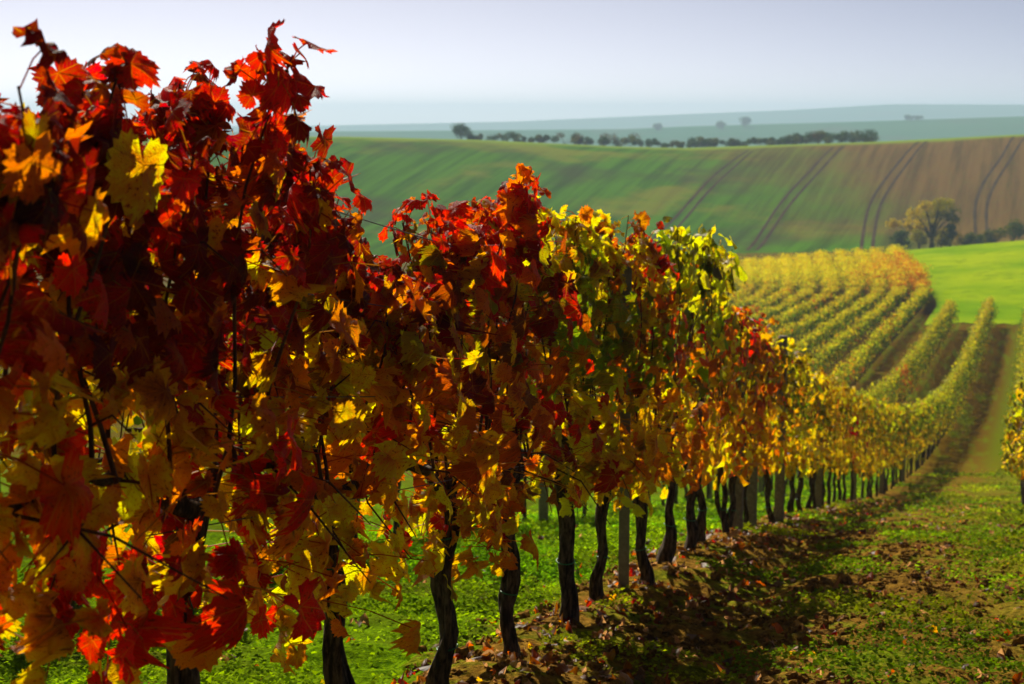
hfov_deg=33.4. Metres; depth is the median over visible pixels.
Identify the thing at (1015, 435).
grapevine
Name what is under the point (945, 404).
grapevine
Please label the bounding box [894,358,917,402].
grapevine
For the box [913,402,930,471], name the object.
grapevine
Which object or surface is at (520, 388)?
grapevine
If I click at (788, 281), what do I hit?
vine hedge
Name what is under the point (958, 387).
grapevine
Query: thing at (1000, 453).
grapevine
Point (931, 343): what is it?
grapevine
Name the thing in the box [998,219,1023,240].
bush
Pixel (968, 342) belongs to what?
grapevine
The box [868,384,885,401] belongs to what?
grapevine
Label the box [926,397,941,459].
grapevine
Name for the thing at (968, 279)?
meadow
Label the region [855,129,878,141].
bush
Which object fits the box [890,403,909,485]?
grapevine
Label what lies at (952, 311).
grapevine
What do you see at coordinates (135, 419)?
grapevine
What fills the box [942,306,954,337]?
grapevine
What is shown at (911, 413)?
grapevine
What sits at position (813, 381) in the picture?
grapevine
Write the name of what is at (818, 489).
concrete post
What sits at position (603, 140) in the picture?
bush
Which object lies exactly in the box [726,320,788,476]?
grapevine
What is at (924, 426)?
grapevine
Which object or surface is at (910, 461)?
grapevine
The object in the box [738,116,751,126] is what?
tree
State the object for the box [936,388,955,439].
grapevine
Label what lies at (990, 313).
grapevine
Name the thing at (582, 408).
grapevine
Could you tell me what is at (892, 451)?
grapevine
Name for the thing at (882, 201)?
path
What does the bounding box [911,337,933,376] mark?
grapevine
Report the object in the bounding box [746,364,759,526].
concrete post
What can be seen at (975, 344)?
grapevine
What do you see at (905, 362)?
grapevine
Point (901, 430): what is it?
grapevine
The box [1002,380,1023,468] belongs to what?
grapevine
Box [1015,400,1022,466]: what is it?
grapevine
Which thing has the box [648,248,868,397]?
vine hedge
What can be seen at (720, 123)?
tree
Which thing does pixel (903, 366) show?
grapevine
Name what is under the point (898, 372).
grapevine
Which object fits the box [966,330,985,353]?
grapevine
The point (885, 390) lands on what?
grapevine
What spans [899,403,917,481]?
grapevine
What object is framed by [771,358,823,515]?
grapevine
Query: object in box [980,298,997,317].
grapevine
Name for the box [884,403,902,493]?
grapevine
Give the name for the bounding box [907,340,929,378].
grapevine
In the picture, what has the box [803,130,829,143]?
bush
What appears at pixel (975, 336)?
grapevine
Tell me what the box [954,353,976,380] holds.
grapevine
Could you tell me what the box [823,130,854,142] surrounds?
bush
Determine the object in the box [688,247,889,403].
vine hedge
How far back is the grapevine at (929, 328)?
84.43 m
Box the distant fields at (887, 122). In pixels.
[145,104,1023,147]
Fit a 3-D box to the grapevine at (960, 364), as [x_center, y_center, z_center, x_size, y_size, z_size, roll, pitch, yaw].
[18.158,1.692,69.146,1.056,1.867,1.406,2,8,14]
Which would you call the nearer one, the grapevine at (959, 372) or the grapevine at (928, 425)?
the grapevine at (928, 425)
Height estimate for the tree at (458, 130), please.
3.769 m
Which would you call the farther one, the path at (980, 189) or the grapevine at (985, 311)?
the path at (980, 189)
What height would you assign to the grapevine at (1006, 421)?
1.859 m
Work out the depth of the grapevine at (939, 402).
51.16 m
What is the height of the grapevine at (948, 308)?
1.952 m
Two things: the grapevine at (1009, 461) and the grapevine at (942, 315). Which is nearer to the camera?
the grapevine at (1009, 461)
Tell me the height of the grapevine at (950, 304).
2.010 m
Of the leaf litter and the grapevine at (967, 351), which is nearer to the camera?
the leaf litter
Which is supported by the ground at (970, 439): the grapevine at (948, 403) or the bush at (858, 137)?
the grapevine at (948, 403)
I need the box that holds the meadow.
[886,240,1023,324]
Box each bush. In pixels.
[467,133,483,139]
[486,131,521,140]
[513,136,534,141]
[534,134,549,142]
[550,132,582,144]
[578,136,593,144]
[590,136,611,145]
[624,138,657,146]
[652,140,679,147]
[669,141,699,147]
[687,136,712,147]
[702,138,724,146]
[711,138,747,146]
[729,138,759,145]
[747,137,774,145]
[763,136,789,144]
[781,134,805,144]
[792,132,817,143]
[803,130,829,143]
[815,133,839,143]
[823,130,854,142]
[840,129,869,142]
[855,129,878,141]
[889,229,913,248]
[910,229,928,248]
[931,227,952,246]
[945,223,957,245]
[953,232,976,245]
[969,232,989,244]
[983,227,1005,242]
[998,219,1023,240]
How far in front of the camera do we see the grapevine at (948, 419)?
52.09 m
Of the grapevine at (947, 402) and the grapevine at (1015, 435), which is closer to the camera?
the grapevine at (1015, 435)
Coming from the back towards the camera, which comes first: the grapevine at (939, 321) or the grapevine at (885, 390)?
the grapevine at (939, 321)
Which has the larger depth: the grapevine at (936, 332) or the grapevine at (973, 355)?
the grapevine at (936, 332)
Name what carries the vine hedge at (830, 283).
on the ground at (970, 439)
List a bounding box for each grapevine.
[0,19,227,683]
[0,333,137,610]
[22,19,405,683]
[85,310,231,471]
[193,141,483,683]
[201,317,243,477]
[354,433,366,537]
[356,163,581,683]
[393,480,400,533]
[407,173,609,655]
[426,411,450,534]
[498,193,658,621]
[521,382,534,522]
[546,208,674,603]
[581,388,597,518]
[594,211,717,585]
[615,216,732,563]
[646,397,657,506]
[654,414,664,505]
[660,224,749,551]
[671,251,751,541]
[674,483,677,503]
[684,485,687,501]
[687,288,763,532]
[702,415,718,499]
[705,306,773,527]
[714,312,786,523]
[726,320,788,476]
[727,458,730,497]
[755,327,808,524]
[766,338,823,514]
[770,352,815,513]
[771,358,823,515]
[788,367,835,512]
[796,367,838,509]
[801,372,838,508]
[810,376,853,505]
[813,374,851,505]
[824,376,857,501]
[825,389,868,501]
[829,380,864,500]
[841,390,874,500]
[851,394,876,496]
[858,396,882,498]
[862,396,886,497]
[866,397,896,496]
[867,381,887,401]
[867,382,888,406]
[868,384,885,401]
[869,401,889,497]
[871,380,892,402]
[872,399,894,490]
[875,379,897,402]
[876,373,904,402]
[877,381,899,404]
[880,371,906,403]
[880,404,904,490]
[882,377,898,404]
[883,368,908,399]
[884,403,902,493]
[886,364,909,402]
[889,402,908,488]
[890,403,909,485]
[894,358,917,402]
[895,367,912,403]
[895,403,910,483]
[897,362,917,404]
[898,357,916,399]
[899,402,924,477]
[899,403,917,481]
[901,352,919,396]
[903,344,926,386]
[904,354,923,394]
[905,405,919,457]
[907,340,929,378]
[907,402,924,475]
[908,348,923,391]
[908,402,927,472]
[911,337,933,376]
[912,333,934,374]
[913,343,928,381]
[913,345,929,373]
[913,400,931,468]
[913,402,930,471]
[914,334,935,367]
[914,398,937,463]
[919,325,939,360]
[919,399,936,461]
[920,400,933,454]
[921,329,940,363]
[921,399,936,464]
[922,333,938,367]
[923,325,943,358]
[924,395,939,457]
[926,319,946,353]
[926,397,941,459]
[927,315,947,342]
[927,332,940,363]
[927,393,951,450]
[927,395,942,437]
[928,318,946,351]
[928,321,943,356]
[929,391,953,448]
[931,393,951,453]
[932,311,951,345]
[932,388,955,424]
[933,309,951,330]
[933,383,958,433]
[933,387,955,425]
[934,391,955,446]
[935,316,950,347]
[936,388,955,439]
[937,306,953,339]
[939,311,951,343]
[939,379,962,407]
[939,381,961,431]
[940,300,957,329]
[940,383,960,433]
[940,386,960,437]
[941,376,964,424]
[942,301,954,328]
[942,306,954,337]
[942,372,967,403]
[943,300,959,329]
[943,369,967,401]
[945,380,963,429]
[947,299,959,328]
[947,302,958,333]
[949,358,973,401]
[949,365,971,410]
[949,375,967,406]
[950,358,974,388]
[950,364,973,407]
[951,355,975,381]
[952,361,972,391]
[953,367,964,397]
[954,346,977,376]
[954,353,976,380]
[958,341,981,362]
[958,344,980,380]
[958,349,978,387]
[959,338,981,363]
[961,336,983,365]
[961,343,980,378]
[964,332,983,358]
[964,334,983,359]
[965,328,984,351]
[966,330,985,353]
[967,325,988,354]
[968,323,987,345]
[969,325,988,350]
[973,307,993,329]
[973,315,990,346]
[974,318,988,342]
[975,309,993,328]
[977,317,990,340]
[978,313,991,337]
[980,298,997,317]
[983,295,998,324]
[984,305,995,324]
[984,306,995,333]
[999,398,1023,499]
[1000,409,1021,501]
[1001,387,1023,506]
[1001,409,1021,474]
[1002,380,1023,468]
[1003,397,1023,470]
[1003,422,1022,495]
[1007,381,1023,465]
[1009,381,1023,481]
[1010,370,1023,388]
[1012,409,1023,458]
[1013,359,1023,383]
[1013,428,1023,462]
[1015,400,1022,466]
[1017,440,1023,475]
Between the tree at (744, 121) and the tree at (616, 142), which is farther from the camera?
the tree at (744, 121)
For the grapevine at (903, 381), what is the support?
on the ground at (970, 439)
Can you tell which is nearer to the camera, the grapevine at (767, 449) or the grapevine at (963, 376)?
the grapevine at (767, 449)
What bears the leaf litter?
on the ground at (970, 439)
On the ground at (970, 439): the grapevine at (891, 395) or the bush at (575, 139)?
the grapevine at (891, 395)
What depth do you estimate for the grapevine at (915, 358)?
72.84 m
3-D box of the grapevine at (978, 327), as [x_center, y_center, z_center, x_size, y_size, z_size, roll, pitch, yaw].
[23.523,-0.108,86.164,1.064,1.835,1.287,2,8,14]
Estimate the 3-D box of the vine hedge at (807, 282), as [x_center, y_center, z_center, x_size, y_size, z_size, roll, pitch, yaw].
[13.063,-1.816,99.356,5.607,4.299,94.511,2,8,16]
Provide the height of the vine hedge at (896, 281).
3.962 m
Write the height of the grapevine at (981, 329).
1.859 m
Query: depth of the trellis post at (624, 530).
8.52 m
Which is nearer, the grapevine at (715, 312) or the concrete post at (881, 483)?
the grapevine at (715, 312)
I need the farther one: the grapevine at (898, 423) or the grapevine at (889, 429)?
the grapevine at (898, 423)
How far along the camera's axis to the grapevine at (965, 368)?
70.85 m
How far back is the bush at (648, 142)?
351.50 m
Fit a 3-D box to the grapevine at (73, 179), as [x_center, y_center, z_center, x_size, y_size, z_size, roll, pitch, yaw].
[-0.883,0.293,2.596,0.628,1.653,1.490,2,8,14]
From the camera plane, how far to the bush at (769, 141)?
352.63 m
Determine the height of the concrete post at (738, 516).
1.720 m
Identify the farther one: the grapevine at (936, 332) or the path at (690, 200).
the path at (690, 200)
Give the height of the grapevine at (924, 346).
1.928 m
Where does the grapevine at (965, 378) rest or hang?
on the ground at (970, 439)
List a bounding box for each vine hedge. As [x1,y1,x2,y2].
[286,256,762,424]
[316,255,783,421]
[448,253,801,414]
[448,253,823,411]
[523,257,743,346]
[595,249,845,394]
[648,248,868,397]
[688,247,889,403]
[773,246,914,394]
[793,244,933,423]
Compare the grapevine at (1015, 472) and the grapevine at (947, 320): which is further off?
the grapevine at (947, 320)
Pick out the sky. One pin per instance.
(395, 61)
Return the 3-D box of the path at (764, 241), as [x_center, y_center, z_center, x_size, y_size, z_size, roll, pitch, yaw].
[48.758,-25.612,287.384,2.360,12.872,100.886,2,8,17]
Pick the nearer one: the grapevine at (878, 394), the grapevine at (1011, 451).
the grapevine at (1011, 451)
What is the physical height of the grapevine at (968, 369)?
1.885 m
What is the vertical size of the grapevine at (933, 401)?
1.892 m
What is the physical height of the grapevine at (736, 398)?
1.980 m
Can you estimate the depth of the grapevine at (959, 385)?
64.67 m
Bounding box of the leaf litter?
[2,497,1023,683]
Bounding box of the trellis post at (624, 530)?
[618,265,632,590]
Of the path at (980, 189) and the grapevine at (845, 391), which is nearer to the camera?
the grapevine at (845, 391)
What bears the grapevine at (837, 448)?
on the ground at (970, 439)
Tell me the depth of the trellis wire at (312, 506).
3.79 m
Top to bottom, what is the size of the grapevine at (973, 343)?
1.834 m
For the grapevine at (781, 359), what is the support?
on the ground at (970, 439)
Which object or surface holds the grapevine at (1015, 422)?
on the ground at (970, 439)
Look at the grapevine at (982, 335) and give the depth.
83.34 m
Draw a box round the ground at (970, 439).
[0,251,1023,683]
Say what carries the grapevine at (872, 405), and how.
on the ground at (970, 439)
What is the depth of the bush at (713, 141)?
355.83 m
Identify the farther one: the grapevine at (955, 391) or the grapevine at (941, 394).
the grapevine at (955, 391)
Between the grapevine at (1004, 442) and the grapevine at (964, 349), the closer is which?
the grapevine at (1004, 442)
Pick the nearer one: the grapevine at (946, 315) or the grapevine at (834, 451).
the grapevine at (834, 451)
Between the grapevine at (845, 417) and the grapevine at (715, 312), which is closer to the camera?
the grapevine at (715, 312)
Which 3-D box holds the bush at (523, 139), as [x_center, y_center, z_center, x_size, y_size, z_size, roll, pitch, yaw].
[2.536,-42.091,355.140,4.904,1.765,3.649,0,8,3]
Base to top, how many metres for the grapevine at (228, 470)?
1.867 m
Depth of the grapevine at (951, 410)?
53.92 m
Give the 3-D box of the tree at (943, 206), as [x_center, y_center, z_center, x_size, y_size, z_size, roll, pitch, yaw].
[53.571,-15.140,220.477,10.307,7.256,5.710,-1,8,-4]
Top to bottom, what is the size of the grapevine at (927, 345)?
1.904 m
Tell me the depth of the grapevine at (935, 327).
85.45 m
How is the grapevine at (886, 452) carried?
on the ground at (970, 439)
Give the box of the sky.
[0,0,1023,125]
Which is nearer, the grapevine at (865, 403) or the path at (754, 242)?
the grapevine at (865, 403)
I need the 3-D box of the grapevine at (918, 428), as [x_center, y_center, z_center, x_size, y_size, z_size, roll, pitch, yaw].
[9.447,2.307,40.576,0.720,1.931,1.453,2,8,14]
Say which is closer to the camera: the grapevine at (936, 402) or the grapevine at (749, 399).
the grapevine at (749, 399)
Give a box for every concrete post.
[538,479,547,521]
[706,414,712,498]
[733,360,745,530]
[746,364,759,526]
[758,476,762,492]
[774,335,787,522]
[815,401,823,507]
[850,405,858,499]
[879,417,885,493]
[901,410,906,480]
[916,447,919,467]
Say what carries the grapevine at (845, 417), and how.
on the ground at (970, 439)
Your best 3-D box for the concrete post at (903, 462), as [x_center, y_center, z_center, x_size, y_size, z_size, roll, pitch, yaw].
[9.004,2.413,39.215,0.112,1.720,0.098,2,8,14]
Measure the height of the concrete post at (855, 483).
1.720 m
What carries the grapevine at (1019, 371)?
on the ground at (970, 439)
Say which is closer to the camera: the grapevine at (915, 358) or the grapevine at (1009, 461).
the grapevine at (1009, 461)
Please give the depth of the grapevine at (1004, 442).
25.30 m
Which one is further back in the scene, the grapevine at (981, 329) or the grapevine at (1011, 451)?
the grapevine at (981, 329)
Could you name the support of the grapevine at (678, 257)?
on the ground at (970, 439)
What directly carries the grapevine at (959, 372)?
on the ground at (970, 439)
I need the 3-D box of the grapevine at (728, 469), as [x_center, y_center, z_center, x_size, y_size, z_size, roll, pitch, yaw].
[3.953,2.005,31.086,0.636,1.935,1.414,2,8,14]
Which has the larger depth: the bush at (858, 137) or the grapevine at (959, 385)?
the bush at (858, 137)
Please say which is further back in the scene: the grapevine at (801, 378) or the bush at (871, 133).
the bush at (871, 133)
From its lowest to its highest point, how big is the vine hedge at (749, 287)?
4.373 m
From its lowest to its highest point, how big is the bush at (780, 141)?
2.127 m
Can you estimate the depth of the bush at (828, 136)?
357.91 m
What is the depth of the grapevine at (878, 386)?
59.37 m
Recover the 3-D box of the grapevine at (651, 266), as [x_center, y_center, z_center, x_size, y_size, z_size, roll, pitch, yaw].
[0.707,0.320,8.934,0.692,2.058,1.525,2,8,14]
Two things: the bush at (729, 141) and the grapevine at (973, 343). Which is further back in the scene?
the bush at (729, 141)
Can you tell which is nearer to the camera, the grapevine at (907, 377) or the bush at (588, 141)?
the grapevine at (907, 377)
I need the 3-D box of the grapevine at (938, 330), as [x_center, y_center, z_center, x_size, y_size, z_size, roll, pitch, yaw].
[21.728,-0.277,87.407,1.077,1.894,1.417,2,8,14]
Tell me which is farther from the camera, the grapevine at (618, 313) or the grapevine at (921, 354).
the grapevine at (921, 354)
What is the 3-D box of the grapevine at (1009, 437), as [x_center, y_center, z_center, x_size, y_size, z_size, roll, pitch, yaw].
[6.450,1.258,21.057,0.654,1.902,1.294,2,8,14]
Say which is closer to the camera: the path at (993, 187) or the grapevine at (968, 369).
the grapevine at (968, 369)
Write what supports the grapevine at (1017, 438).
on the ground at (970, 439)
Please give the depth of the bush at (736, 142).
357.39 m
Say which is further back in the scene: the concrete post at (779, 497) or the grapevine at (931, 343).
the grapevine at (931, 343)
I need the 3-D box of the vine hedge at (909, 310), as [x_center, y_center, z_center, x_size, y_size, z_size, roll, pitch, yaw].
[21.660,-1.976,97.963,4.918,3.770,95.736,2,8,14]
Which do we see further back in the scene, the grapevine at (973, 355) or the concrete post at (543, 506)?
the grapevine at (973, 355)
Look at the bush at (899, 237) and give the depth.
216.11 m
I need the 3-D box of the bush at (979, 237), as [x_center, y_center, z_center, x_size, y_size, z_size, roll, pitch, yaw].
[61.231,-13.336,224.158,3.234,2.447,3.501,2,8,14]
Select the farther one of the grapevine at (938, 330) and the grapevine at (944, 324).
the grapevine at (944, 324)
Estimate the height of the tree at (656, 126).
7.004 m
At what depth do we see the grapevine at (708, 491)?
29.16 m
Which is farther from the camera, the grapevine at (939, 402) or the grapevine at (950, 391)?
the grapevine at (950, 391)
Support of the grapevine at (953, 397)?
on the ground at (970, 439)
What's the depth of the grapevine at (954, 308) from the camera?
98.66 m
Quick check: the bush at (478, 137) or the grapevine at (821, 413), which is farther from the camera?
the bush at (478, 137)
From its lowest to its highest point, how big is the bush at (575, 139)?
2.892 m
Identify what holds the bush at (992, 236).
on the ground at (970, 439)
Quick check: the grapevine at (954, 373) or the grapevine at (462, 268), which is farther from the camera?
the grapevine at (954, 373)
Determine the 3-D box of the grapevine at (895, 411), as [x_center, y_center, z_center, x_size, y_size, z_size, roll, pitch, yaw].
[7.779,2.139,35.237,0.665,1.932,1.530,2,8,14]
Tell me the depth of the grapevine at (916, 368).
73.82 m
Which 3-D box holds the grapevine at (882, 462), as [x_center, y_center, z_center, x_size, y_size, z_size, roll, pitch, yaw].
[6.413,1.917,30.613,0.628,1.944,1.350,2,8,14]
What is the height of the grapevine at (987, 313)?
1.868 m
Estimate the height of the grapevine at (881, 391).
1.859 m
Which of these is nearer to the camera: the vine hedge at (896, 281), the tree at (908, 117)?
the vine hedge at (896, 281)
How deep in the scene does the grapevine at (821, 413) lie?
21.50 m
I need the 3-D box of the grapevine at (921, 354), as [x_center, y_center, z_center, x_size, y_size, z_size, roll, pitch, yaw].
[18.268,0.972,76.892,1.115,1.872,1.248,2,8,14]
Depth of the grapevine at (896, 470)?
37.84 m
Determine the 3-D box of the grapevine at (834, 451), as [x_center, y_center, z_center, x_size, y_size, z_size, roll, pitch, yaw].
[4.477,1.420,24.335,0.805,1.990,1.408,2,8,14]
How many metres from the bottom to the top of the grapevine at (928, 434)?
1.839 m
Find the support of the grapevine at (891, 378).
on the ground at (970, 439)
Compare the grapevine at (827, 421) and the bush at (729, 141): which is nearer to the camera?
the grapevine at (827, 421)
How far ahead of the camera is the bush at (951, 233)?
218.61 m
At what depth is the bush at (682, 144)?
354.69 m
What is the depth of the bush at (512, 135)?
357.06 m
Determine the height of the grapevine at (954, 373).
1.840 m
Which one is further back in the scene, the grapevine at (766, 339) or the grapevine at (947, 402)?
the grapevine at (947, 402)
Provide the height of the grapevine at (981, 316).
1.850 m
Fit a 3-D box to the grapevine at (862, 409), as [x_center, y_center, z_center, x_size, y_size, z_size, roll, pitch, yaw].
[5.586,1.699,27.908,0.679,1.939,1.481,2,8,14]
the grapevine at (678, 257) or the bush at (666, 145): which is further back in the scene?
the bush at (666, 145)
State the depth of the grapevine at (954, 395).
61.85 m
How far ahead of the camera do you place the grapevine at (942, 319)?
90.08 m
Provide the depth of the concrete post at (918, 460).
44.68 m
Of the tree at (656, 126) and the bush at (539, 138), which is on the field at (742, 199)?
the bush at (539, 138)
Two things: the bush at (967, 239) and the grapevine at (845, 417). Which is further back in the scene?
the bush at (967, 239)
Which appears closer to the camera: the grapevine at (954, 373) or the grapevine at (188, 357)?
the grapevine at (188, 357)
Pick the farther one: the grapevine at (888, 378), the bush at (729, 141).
the bush at (729, 141)
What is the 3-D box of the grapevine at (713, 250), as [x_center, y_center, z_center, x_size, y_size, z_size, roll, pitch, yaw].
[1.186,0.310,10.943,0.698,2.165,1.285,2,8,14]
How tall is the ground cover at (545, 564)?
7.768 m
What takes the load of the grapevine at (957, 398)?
on the ground at (970, 439)
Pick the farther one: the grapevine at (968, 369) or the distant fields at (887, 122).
the distant fields at (887, 122)
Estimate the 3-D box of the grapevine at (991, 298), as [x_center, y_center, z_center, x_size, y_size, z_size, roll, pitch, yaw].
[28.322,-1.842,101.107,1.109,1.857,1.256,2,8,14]
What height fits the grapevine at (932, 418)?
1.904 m
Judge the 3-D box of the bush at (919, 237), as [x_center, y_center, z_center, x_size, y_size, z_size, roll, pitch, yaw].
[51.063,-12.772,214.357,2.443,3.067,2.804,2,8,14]
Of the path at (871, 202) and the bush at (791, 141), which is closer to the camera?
the path at (871, 202)
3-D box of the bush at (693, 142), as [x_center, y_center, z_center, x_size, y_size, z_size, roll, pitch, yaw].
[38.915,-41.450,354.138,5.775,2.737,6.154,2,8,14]
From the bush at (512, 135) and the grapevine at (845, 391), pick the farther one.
the bush at (512, 135)
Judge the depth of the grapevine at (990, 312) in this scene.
95.79 m
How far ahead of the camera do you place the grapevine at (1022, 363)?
69.50 m
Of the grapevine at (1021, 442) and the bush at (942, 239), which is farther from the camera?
the bush at (942, 239)
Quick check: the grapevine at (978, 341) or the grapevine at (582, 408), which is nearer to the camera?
the grapevine at (582, 408)
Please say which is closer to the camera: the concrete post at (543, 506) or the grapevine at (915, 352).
the concrete post at (543, 506)
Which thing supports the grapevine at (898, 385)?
on the ground at (970, 439)
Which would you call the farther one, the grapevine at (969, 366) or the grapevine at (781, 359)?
the grapevine at (969, 366)
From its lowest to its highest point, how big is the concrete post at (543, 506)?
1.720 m
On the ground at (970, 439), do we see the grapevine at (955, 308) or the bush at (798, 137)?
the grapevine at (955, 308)
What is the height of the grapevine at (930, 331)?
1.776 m
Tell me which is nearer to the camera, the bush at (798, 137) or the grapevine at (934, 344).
the grapevine at (934, 344)
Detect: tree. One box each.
[450,122,473,138]
[600,132,641,146]
[652,123,662,129]
[715,120,726,128]
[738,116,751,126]
[885,197,961,247]
[904,114,923,120]
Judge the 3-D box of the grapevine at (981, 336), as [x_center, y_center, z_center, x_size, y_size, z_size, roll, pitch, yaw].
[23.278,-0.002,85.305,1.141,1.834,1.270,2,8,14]
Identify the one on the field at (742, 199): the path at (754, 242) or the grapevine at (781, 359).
the path at (754, 242)
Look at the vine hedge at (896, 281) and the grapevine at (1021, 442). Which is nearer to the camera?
the grapevine at (1021, 442)
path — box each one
[652,150,748,241]
[667,151,752,236]
[746,147,833,249]
[755,147,843,249]
[859,142,918,249]
[871,141,927,247]
[973,137,1013,234]
[984,137,1023,242]
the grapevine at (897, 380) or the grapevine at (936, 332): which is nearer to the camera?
the grapevine at (897, 380)
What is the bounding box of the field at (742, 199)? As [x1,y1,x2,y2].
[142,134,1023,257]
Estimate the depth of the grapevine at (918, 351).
75.77 m
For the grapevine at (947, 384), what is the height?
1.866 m
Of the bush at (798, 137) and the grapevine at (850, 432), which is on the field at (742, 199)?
the bush at (798, 137)
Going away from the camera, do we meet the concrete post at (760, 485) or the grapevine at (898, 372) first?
the concrete post at (760, 485)
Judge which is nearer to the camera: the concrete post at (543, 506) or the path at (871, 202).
the concrete post at (543, 506)
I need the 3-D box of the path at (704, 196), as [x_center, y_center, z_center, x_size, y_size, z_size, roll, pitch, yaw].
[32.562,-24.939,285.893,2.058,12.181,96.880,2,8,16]
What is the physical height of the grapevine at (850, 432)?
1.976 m
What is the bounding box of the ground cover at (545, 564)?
[0,465,1023,683]
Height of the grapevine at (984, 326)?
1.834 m
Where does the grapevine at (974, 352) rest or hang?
on the ground at (970, 439)
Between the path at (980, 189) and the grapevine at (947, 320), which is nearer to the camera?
the grapevine at (947, 320)
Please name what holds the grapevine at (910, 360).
on the ground at (970, 439)
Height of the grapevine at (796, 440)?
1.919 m
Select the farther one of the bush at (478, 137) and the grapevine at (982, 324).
the bush at (478, 137)
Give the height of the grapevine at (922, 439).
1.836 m
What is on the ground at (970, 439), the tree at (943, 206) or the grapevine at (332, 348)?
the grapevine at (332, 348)

